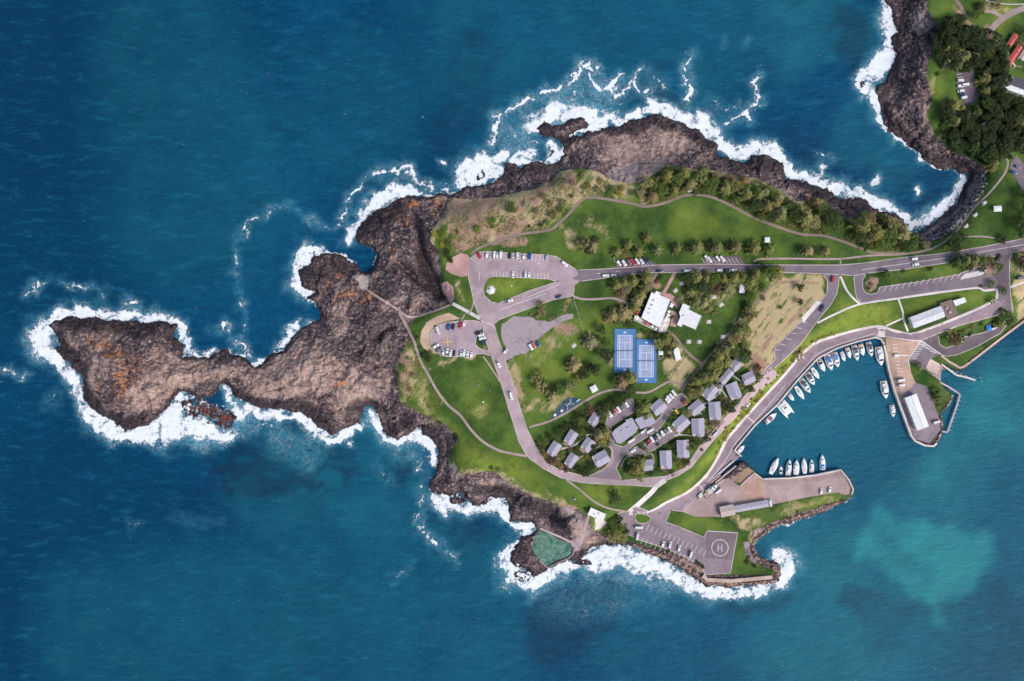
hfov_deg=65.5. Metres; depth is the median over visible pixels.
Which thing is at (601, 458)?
cabin
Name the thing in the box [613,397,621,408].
broadleaf tree
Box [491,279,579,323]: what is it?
road
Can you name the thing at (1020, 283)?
path
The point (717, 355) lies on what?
feathery tree
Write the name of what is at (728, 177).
broadleaf tree
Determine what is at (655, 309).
clubhouse
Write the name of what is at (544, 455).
broadleaf tree
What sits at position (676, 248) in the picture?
feathery tree
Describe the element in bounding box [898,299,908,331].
path
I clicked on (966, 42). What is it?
broadleaf tree
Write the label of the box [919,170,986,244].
cove boulders
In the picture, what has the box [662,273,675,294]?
path
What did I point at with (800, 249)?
broadleaf tree
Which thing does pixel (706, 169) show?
feathery tree
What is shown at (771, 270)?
broadleaf tree
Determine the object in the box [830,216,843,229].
broadleaf tree
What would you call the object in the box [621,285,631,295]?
broadleaf tree
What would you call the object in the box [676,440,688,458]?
cabin
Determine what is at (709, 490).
cruiser
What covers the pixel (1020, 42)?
broadleaf tree
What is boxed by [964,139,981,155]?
feathery tree
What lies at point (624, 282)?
feathery tree
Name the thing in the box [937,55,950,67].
feathery tree
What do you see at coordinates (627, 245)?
feathery tree
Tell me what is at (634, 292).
broadleaf tree
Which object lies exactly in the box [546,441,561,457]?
cabin
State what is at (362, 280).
concrete slab
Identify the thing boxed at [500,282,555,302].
kerb
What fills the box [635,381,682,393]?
path
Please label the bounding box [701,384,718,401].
cabin
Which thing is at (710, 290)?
broadleaf tree
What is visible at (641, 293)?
feathery tree
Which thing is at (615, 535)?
broadleaf tree
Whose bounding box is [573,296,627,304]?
path
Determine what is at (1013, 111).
feathery tree
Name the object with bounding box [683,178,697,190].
feathery tree
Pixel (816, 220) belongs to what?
broadleaf tree
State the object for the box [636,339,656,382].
tennis court
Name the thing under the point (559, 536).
pool wall
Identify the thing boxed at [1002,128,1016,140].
broadleaf tree
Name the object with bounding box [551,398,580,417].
playground surface
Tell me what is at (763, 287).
broadleaf tree
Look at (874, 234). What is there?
feathery tree
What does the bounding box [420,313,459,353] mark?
beige paving
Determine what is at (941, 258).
road marking
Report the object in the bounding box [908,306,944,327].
harbour hall
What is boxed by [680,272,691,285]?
broadleaf tree
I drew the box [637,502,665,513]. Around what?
path
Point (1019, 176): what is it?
car park
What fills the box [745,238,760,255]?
feathery tree
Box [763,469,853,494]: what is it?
quay wall
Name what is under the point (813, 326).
kerb
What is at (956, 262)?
feathery tree
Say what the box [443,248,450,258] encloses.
shrub
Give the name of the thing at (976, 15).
broadleaf tree
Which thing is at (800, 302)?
broadleaf tree
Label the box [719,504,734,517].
store shed
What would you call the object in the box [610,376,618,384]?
broadleaf tree
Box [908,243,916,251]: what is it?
broadleaf tree
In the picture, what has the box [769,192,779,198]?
broadleaf tree
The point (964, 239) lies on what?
broadleaf tree
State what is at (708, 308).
feathery tree
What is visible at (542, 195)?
shrub
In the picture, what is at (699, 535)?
kerb
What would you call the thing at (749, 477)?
sea wall
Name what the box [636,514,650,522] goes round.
traffic island
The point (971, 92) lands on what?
car park
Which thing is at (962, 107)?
feathery tree
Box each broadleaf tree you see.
[531,370,546,381]
[534,380,546,393]
[536,300,543,309]
[538,308,546,315]
[540,438,548,444]
[541,452,548,457]
[555,428,563,436]
[556,385,565,395]
[556,462,562,470]
[563,422,572,429]
[565,380,576,389]
[573,426,581,432]
[574,375,583,384]
[574,465,581,473]
[576,235,591,251]
[579,368,590,379]
[579,409,586,418]
[579,468,589,476]
[585,363,592,371]
[587,404,594,414]
[588,363,600,376]
[588,463,596,470]
[590,237,599,242]
[595,323,606,334]
[595,334,601,340]
[598,403,609,411]
[599,416,606,422]
[600,348,614,362]
[604,338,611,345]
[606,400,614,409]
[607,529,621,543]
[609,488,621,500]
[609,518,627,533]
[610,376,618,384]
[613,318,622,325]
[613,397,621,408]
[613,495,622,504]
[614,514,623,522]
[617,288,623,296]
[617,393,628,404]
[617,533,626,544]
[621,252,629,257]
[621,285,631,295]
[624,320,631,328]
[624,389,632,398]
[626,383,634,389]
[626,457,636,468]
[629,388,635,396]
[631,287,638,296]
[633,471,643,481]
[635,410,641,417]
[636,189,645,199]
[643,176,656,188]
[653,338,663,350]
[655,333,662,338]
[657,182,670,195]
[662,344,673,352]
[668,469,674,475]
[671,173,683,185]
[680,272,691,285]
[682,409,691,417]
[684,243,692,252]
[686,442,695,451]
[687,282,699,290]
[687,387,698,399]
[689,435,702,448]
[693,168,707,185]
[697,280,709,293]
[703,241,711,252]
[703,381,711,388]
[704,178,719,191]
[704,287,713,297]
[704,435,711,442]
[707,359,723,373]
[708,273,720,287]
[710,283,721,294]
[712,170,721,178]
[721,400,731,409]
[723,243,730,251]
[724,173,734,180]
[728,345,739,359]
[728,405,735,412]
[730,178,745,192]
[732,335,741,342]
[733,195,741,205]
[739,316,747,324]
[739,347,745,355]
[739,353,749,363]
[741,323,752,335]
[741,341,749,348]
[746,290,755,300]
[746,310,757,320]
[747,385,755,392]
[749,198,763,211]
[753,365,761,373]
[755,374,763,383]
[758,213,765,221]
[758,282,767,291]
[759,263,767,272]
[762,266,776,281]
[766,209,778,222]
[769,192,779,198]
[784,201,794,212]
[787,209,801,224]
[791,350,803,360]
[795,284,804,291]
[797,245,805,254]
[797,298,803,305]
[801,224,810,233]
[810,215,820,227]
[813,246,820,255]
[817,205,826,215]
[822,209,836,224]
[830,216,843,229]
[832,209,842,217]
[851,231,866,242]
[861,210,877,225]
[861,242,870,250]
[875,239,887,249]
[881,268,889,277]
[882,230,900,251]
[884,216,901,233]
[898,240,910,252]
[904,231,918,246]
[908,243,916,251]
[913,233,925,243]
[920,241,929,249]
[930,391,937,399]
[932,38,942,50]
[932,386,941,394]
[934,395,943,402]
[935,51,944,60]
[938,17,947,26]
[938,110,949,121]
[939,101,948,108]
[940,37,947,46]
[941,21,958,37]
[942,113,957,129]
[942,240,952,251]
[943,128,949,137]
[944,35,958,50]
[945,234,962,249]
[946,105,956,112]
[946,329,956,337]
[947,48,958,59]
[947,59,958,70]
[948,332,959,344]
[949,126,959,138]
[949,136,961,147]
[950,244,960,254]
[952,230,968,244]
[953,13,967,25]
[953,21,960,29]
[953,336,962,346]
[955,330,966,342]
[956,27,969,40]
[956,111,965,119]
[959,35,970,48]
[959,124,970,136]
[961,119,974,129]
[963,57,975,68]
[964,140,969,149]
[965,24,978,35]
[966,41,977,50]
[966,129,980,142]
[966,263,973,270]
[968,55,985,67]
[970,32,981,44]
[971,11,979,18]
[978,263,986,271]
[979,151,991,163]
[979,253,987,264]
[980,92,989,99]
[981,95,994,111]
[981,124,988,132]
[981,130,994,145]
[981,143,990,153]
[982,144,1000,157]
[983,28,991,37]
[983,55,990,62]
[984,42,993,51]
[985,119,999,134]
[987,296,995,303]
[988,260,997,268]
[988,280,994,287]
[989,31,1004,45]
[989,105,1000,116]
[992,0,1002,8]
[992,75,1006,89]
[994,87,1007,100]
[995,94,1011,107]
[995,99,1001,109]
[996,263,1003,271]
[998,42,1009,54]
[998,123,1005,132]
[998,141,1013,157]
[998,233,1006,243]
[998,307,1012,322]
[999,286,1007,295]
[1001,74,1012,86]
[1001,135,1013,145]
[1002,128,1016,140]
[1003,316,1014,325]
[1011,99,1019,107]
[1015,39,1023,46]
[1015,219,1023,239]
[1016,124,1023,131]
[1018,26,1023,37]
[1018,98,1023,107]
[1018,251,1023,263]
[1019,200,1023,219]
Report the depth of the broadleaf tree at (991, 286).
603.62 m
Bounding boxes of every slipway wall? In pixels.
[712,461,732,478]
[715,465,735,482]
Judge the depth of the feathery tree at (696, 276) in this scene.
600.01 m
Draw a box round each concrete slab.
[353,275,368,290]
[802,301,819,321]
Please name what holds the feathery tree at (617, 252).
on the ground
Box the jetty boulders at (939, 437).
[936,394,952,441]
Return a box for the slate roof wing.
[1010,77,1023,89]
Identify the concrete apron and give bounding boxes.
[571,538,582,550]
[682,471,851,516]
[741,476,764,502]
[886,338,919,402]
[900,383,939,442]
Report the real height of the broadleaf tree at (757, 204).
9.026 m
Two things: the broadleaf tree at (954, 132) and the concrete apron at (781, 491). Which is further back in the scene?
the concrete apron at (781, 491)
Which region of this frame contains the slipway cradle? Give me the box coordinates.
[713,475,723,484]
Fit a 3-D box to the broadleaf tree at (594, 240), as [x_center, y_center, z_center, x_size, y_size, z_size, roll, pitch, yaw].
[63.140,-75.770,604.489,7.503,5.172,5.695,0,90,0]
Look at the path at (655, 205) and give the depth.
606.45 m
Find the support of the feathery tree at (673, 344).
on the ground
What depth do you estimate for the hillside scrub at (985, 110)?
606.13 m
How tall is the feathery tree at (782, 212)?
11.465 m
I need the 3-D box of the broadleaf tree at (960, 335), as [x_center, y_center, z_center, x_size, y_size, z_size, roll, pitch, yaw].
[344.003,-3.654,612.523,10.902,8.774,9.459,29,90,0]
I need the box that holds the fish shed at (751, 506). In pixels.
[734,500,768,512]
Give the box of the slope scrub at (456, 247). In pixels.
[399,181,633,408]
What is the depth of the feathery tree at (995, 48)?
603.11 m
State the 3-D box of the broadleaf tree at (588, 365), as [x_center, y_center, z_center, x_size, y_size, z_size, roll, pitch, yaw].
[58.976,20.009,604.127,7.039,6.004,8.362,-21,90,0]
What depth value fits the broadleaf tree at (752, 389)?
604.09 m
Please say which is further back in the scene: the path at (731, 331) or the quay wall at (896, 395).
the quay wall at (896, 395)
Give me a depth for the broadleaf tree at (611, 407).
601.72 m
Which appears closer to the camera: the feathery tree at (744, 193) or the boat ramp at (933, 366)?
the feathery tree at (744, 193)
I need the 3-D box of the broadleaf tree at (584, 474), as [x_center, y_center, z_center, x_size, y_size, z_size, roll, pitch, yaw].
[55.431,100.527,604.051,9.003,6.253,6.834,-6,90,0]
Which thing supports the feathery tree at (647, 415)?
on the ground
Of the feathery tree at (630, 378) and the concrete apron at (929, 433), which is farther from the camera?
the concrete apron at (929, 433)
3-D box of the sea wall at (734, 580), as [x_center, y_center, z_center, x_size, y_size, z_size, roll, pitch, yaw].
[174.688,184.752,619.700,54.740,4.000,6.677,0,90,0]
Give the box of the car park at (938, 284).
[853,266,1000,302]
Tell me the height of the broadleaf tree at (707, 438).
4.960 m
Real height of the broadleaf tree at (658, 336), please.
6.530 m
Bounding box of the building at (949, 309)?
[939,299,957,318]
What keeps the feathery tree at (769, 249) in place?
on the ground
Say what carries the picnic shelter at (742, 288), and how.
on the ground
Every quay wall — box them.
[734,337,884,456]
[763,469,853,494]
[882,345,936,446]
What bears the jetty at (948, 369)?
on the ground
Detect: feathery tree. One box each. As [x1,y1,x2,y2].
[542,388,551,395]
[548,390,559,403]
[567,354,582,373]
[579,332,597,350]
[587,242,597,252]
[590,426,603,441]
[594,438,607,445]
[600,424,611,437]
[602,306,618,323]
[608,276,622,293]
[610,248,621,258]
[614,374,627,389]
[616,304,632,322]
[619,275,628,287]
[622,240,634,250]
[624,368,637,383]
[625,459,642,477]
[627,273,639,290]
[627,302,638,314]
[628,295,644,307]
[632,245,644,258]
[634,400,651,413]
[634,456,645,469]
[636,290,647,298]
[637,268,653,284]
[637,281,652,291]
[640,232,651,244]
[642,410,652,419]
[644,191,658,203]
[647,180,659,192]
[651,244,664,256]
[658,169,674,183]
[659,331,672,350]
[664,185,679,198]
[667,337,678,350]
[671,243,683,254]
[675,166,690,181]
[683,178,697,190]
[683,286,697,298]
[684,270,703,286]
[687,295,701,308]
[688,372,701,388]
[689,239,705,255]
[694,384,705,395]
[696,368,708,383]
[697,297,708,309]
[699,164,709,176]
[700,269,712,284]
[702,303,713,312]
[704,367,719,381]
[706,239,723,253]
[708,347,724,361]
[714,342,730,356]
[715,272,728,285]
[716,180,734,196]
[719,281,734,294]
[721,355,733,368]
[724,338,737,351]
[726,270,739,286]
[728,238,741,255]
[730,323,742,336]
[737,185,753,200]
[737,269,748,287]
[738,174,748,184]
[741,300,755,313]
[743,272,758,290]
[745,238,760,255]
[746,267,761,279]
[750,188,764,201]
[759,198,772,215]
[762,243,775,258]
[763,188,770,199]
[766,196,784,208]
[769,265,785,280]
[771,206,786,221]
[792,203,806,210]
[794,209,815,228]
[802,245,813,255]
[807,197,820,208]
[819,246,829,257]
[847,217,872,240]
[865,221,884,247]
[877,214,890,227]
[889,222,911,244]
[933,26,945,33]
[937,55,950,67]
[938,44,949,56]
[939,58,950,68]
[943,16,953,23]
[943,97,960,111]
[948,255,961,268]
[951,47,963,57]
[951,113,960,126]
[952,60,963,70]
[955,49,971,66]
[956,109,971,122]
[957,104,965,113]
[958,254,970,268]
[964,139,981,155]
[967,253,979,267]
[970,51,978,59]
[970,103,982,119]
[972,146,981,156]
[975,29,984,37]
[975,72,991,86]
[976,1,986,14]
[976,49,987,59]
[976,66,990,74]
[977,85,990,95]
[983,158,1000,172]
[988,41,999,53]
[988,81,998,95]
[989,150,1003,163]
[989,316,1005,327]
[991,110,1003,120]
[993,59,1010,75]
[997,53,1009,60]
[1004,112,1021,122]
[1005,107,1015,117]
[1012,128,1020,135]
[1013,139,1023,153]
[1017,116,1023,125]
[1017,259,1023,272]
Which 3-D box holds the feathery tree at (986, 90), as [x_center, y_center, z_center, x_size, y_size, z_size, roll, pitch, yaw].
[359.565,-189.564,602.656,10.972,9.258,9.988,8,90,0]
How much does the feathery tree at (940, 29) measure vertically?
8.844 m
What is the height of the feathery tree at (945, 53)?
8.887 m
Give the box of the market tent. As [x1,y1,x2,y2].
[986,324,991,331]
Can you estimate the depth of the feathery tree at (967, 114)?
601.03 m
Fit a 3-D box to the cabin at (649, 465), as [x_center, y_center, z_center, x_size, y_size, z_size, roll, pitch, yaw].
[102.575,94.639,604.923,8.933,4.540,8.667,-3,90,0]
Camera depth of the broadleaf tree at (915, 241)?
608.82 m
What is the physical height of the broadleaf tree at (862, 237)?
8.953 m
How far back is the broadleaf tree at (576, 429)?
602.00 m
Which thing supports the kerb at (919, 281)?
on the car park at (938, 284)
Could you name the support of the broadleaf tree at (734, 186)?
on the ground
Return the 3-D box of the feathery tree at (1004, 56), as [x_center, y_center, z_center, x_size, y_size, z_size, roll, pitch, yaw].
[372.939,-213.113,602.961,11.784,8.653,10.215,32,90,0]
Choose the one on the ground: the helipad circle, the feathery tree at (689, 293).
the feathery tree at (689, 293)
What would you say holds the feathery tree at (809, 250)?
on the ground
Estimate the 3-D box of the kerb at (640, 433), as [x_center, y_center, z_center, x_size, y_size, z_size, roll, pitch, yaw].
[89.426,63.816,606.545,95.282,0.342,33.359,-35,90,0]
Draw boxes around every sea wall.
[702,574,771,582]
[741,473,762,485]
[941,320,1023,368]
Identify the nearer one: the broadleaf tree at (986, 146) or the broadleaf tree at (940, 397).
the broadleaf tree at (986, 146)
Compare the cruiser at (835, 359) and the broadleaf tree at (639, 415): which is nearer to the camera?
the broadleaf tree at (639, 415)
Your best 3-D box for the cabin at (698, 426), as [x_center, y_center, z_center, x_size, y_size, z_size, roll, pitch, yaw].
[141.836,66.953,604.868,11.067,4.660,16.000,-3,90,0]
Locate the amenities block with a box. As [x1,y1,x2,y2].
[953,297,965,305]
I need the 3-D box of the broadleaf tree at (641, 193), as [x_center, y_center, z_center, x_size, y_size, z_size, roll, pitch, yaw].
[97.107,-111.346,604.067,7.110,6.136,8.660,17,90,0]
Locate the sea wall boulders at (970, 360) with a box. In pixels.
[943,323,1023,371]
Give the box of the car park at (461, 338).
[431,321,490,355]
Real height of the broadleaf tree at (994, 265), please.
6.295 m
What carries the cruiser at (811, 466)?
on the water at (210, 176)
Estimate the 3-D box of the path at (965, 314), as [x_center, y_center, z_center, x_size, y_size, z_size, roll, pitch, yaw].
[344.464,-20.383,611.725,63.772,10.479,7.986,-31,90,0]
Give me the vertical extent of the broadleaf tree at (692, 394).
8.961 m
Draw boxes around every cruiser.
[705,485,716,493]
[785,459,791,475]
[798,378,809,392]
[805,372,814,384]
[809,459,813,472]
[824,354,832,369]
[831,352,839,366]
[851,345,858,360]
[866,341,872,356]
[875,346,883,365]
[880,380,888,398]
[889,404,894,416]
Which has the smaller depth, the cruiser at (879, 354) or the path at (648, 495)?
the path at (648, 495)
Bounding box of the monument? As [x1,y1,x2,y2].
[486,285,495,294]
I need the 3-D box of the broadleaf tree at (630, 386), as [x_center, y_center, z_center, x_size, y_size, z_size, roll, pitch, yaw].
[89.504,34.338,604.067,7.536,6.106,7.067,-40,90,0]
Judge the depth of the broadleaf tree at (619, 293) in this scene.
602.42 m
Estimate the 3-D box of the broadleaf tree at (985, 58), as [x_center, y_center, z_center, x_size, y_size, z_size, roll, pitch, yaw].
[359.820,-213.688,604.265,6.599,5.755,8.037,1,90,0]
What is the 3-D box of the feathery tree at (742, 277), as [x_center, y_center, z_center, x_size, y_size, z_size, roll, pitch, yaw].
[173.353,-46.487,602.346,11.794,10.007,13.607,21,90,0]
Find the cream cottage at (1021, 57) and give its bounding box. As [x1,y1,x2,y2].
[1017,49,1023,60]
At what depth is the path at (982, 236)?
606.45 m
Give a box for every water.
[0,0,1023,680]
[531,530,572,566]
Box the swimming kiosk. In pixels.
[588,508,605,520]
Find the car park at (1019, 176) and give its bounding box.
[1010,155,1023,190]
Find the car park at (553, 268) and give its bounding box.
[468,252,577,315]
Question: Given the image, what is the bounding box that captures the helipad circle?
[711,539,728,555]
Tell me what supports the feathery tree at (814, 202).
on the ground
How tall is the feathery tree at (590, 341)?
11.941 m
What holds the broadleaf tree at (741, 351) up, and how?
on the ground
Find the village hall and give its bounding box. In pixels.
[635,414,655,428]
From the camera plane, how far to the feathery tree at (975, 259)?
601.59 m
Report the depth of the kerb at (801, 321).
606.53 m
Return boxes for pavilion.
[677,303,701,329]
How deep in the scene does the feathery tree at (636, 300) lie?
600.81 m
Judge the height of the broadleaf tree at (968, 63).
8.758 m
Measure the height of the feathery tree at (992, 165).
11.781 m
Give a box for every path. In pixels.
[366,289,450,317]
[398,311,526,456]
[452,302,479,319]
[468,278,474,313]
[470,193,904,254]
[483,356,499,381]
[529,388,628,427]
[561,434,588,449]
[566,480,626,511]
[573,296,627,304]
[576,444,613,468]
[577,515,589,550]
[621,453,654,466]
[629,478,666,511]
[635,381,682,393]
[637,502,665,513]
[657,325,919,509]
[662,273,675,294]
[666,330,702,391]
[702,284,772,364]
[703,375,743,404]
[754,158,1008,261]
[817,287,994,323]
[840,276,859,303]
[886,317,902,326]
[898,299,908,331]
[920,289,998,332]
[955,0,965,14]
[964,236,994,238]
[1010,281,1023,287]
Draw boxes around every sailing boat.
[769,458,779,473]
[794,386,803,398]
[801,458,807,473]
[811,367,818,378]
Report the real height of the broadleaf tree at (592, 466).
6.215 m
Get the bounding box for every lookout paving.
[441,281,454,303]
[446,253,469,276]
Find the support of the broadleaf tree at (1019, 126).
on the ground
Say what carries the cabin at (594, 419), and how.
on the ground
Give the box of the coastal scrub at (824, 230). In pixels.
[636,168,921,250]
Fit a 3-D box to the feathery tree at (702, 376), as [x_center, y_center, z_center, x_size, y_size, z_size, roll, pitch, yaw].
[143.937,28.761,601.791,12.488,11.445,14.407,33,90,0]
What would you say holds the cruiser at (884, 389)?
on the water at (210, 176)
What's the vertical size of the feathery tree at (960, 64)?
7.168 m
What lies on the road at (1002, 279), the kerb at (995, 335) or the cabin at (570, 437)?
the kerb at (995, 335)
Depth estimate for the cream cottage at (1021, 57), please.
603.86 m
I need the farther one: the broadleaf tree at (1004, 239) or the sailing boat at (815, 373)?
the sailing boat at (815, 373)
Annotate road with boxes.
[480,314,776,486]
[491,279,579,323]
[572,239,1023,280]
[588,393,685,479]
[633,300,1007,519]
[763,274,839,375]
[922,253,1012,355]
[985,9,1002,17]
[987,5,1023,30]
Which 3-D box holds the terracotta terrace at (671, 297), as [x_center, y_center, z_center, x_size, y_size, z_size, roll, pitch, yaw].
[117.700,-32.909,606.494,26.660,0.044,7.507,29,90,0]
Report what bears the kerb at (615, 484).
on the road at (523, 435)
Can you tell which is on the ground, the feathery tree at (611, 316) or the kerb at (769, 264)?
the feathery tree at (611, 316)
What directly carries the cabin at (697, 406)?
on the ground
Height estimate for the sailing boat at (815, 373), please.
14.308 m
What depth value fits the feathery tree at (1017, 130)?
601.75 m
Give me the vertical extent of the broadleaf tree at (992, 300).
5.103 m
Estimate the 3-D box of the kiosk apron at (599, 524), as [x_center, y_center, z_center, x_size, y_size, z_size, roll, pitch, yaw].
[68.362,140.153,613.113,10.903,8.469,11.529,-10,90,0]
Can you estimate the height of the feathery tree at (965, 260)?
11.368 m
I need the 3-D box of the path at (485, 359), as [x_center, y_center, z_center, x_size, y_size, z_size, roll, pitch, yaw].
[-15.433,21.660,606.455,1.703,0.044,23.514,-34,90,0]
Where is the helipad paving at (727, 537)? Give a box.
[705,531,736,559]
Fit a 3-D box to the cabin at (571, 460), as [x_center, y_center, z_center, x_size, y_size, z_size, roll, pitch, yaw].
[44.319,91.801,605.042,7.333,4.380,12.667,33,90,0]
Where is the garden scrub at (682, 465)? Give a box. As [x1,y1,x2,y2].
[544,388,744,475]
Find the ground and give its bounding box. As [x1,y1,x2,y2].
[48,0,1023,587]
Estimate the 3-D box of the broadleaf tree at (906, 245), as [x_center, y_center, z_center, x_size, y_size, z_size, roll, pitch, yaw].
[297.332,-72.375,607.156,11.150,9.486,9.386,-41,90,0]
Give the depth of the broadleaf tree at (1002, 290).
603.57 m
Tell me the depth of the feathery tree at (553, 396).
602.50 m
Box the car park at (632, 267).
[612,262,657,270]
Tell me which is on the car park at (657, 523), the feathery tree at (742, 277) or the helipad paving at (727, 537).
the helipad paving at (727, 537)
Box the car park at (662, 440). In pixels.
[626,432,674,454]
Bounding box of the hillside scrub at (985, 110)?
[935,24,1023,164]
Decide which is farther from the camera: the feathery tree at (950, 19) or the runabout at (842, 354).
the runabout at (842, 354)
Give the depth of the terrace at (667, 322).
606.28 m
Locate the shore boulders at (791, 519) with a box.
[630,500,844,586]
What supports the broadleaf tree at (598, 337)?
on the ground
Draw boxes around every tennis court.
[614,329,635,372]
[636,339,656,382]
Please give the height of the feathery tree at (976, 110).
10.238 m
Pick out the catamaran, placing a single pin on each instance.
(784, 408)
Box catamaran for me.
[777,400,793,417]
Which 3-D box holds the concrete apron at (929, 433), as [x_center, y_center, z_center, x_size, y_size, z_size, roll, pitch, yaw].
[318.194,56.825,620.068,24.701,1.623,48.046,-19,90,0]
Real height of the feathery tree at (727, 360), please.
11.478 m
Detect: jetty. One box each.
[939,381,960,432]
[940,364,975,380]
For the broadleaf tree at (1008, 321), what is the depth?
612.92 m
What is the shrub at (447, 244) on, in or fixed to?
on the ground
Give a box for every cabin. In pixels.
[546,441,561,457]
[562,429,578,446]
[563,452,578,469]
[579,437,595,453]
[587,411,600,426]
[590,449,610,467]
[644,459,652,470]
[650,398,667,415]
[659,450,671,470]
[670,414,689,432]
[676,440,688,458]
[686,399,705,416]
[691,418,705,438]
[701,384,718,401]
[708,401,720,421]
[715,368,733,388]
[725,381,741,401]
[727,356,742,371]
[741,371,755,386]
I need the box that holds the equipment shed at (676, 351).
[673,347,680,360]
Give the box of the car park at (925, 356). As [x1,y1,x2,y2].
[909,341,939,369]
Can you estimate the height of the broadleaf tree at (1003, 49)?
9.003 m
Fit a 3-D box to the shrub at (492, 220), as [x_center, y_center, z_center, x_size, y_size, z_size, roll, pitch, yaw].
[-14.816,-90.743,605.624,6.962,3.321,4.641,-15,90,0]
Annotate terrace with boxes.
[633,315,671,332]
[650,291,680,307]
[670,310,678,326]
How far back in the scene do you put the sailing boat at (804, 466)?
620.57 m
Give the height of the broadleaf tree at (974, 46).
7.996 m
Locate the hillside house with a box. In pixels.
[1002,77,1023,96]
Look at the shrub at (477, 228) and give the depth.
603.89 m
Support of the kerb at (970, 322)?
on the road at (787, 381)
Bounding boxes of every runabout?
[737,446,743,452]
[764,413,775,423]
[787,392,793,400]
[840,351,845,360]
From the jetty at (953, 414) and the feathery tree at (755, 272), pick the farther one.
the jetty at (953, 414)
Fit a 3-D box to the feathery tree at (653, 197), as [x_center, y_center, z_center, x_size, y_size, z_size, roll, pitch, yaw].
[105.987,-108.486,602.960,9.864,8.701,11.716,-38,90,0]
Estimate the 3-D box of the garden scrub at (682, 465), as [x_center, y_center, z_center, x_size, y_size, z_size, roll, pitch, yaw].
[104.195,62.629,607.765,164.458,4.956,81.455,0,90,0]
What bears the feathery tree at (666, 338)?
on the ground
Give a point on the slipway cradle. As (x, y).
(718, 477)
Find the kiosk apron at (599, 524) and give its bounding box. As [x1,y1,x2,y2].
[595,518,606,529]
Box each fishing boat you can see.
[793,460,798,474]
[816,358,824,370]
[819,454,824,469]
[845,347,850,357]
[858,344,864,355]
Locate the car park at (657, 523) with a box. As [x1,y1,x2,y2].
[618,510,731,573]
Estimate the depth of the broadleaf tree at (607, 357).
598.09 m
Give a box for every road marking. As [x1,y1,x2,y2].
[688,388,782,502]
[800,333,874,372]
[862,244,1023,269]
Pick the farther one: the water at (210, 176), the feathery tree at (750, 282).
the water at (210, 176)
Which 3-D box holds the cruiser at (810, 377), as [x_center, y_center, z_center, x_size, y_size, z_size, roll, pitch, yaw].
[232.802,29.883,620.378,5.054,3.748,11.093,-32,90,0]
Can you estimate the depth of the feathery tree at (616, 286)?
601.47 m
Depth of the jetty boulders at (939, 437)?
619.57 m
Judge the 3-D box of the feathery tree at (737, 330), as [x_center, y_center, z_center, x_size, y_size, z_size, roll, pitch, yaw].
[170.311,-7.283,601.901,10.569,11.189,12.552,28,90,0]
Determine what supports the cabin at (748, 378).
on the ground
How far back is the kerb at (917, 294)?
606.39 m
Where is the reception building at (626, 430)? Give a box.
[612,418,637,443]
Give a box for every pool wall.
[539,548,574,567]
[540,527,576,546]
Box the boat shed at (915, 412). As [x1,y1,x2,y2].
[903,394,928,430]
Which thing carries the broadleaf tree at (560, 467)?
on the ground
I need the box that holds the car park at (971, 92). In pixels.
[957,70,977,105]
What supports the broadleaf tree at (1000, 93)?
on the ground
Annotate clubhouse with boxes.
[641,291,669,326]
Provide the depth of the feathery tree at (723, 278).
601.31 m
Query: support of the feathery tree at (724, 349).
on the ground
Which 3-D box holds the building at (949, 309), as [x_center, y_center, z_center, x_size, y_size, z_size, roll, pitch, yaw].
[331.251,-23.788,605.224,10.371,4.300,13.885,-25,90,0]
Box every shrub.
[421,351,428,357]
[430,231,437,236]
[438,230,447,238]
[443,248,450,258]
[445,238,451,248]
[474,226,481,234]
[488,218,496,224]
[506,204,516,212]
[539,192,547,199]
[549,210,557,218]
[557,204,562,213]
[560,199,566,207]
[583,183,590,189]
[608,185,615,191]
[615,190,622,196]
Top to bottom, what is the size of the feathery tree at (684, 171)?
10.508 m
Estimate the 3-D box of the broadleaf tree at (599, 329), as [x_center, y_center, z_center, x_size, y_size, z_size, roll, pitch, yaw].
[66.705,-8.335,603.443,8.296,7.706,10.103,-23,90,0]
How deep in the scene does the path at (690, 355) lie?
606.44 m
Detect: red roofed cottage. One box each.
[1007,33,1018,46]
[1008,45,1022,65]
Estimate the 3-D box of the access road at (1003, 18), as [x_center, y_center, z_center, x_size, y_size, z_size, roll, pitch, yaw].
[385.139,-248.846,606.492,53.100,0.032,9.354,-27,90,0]
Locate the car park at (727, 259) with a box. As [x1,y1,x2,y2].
[703,256,744,266]
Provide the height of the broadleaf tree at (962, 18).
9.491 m
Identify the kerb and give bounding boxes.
[430,320,489,356]
[468,251,575,318]
[483,276,553,302]
[491,356,777,486]
[494,325,585,476]
[495,291,573,322]
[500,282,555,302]
[583,272,822,280]
[584,238,1023,269]
[589,393,687,475]
[618,512,737,574]
[624,378,760,480]
[627,431,675,455]
[633,301,996,511]
[673,336,917,511]
[763,274,827,373]
[775,277,839,367]
[853,277,995,303]
[862,266,991,294]
[871,256,994,272]
[922,256,1012,356]
[939,314,999,333]
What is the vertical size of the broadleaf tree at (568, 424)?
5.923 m
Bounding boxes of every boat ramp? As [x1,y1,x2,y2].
[925,359,940,373]
[929,366,944,380]
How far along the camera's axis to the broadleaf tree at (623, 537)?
612.95 m
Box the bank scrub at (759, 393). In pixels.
[720,332,834,447]
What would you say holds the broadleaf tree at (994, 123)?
on the ground
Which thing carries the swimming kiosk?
on the ground
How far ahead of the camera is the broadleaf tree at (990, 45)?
600.14 m
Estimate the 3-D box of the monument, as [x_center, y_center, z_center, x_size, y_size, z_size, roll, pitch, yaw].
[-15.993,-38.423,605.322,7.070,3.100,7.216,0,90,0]
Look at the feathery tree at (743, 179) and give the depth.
607.59 m
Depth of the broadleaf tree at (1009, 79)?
600.06 m
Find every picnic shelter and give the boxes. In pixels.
[590,385,597,392]
[739,284,744,292]
[994,206,1001,211]
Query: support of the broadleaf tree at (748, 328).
on the ground
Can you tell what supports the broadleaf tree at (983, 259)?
on the ground
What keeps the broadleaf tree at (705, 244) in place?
on the ground

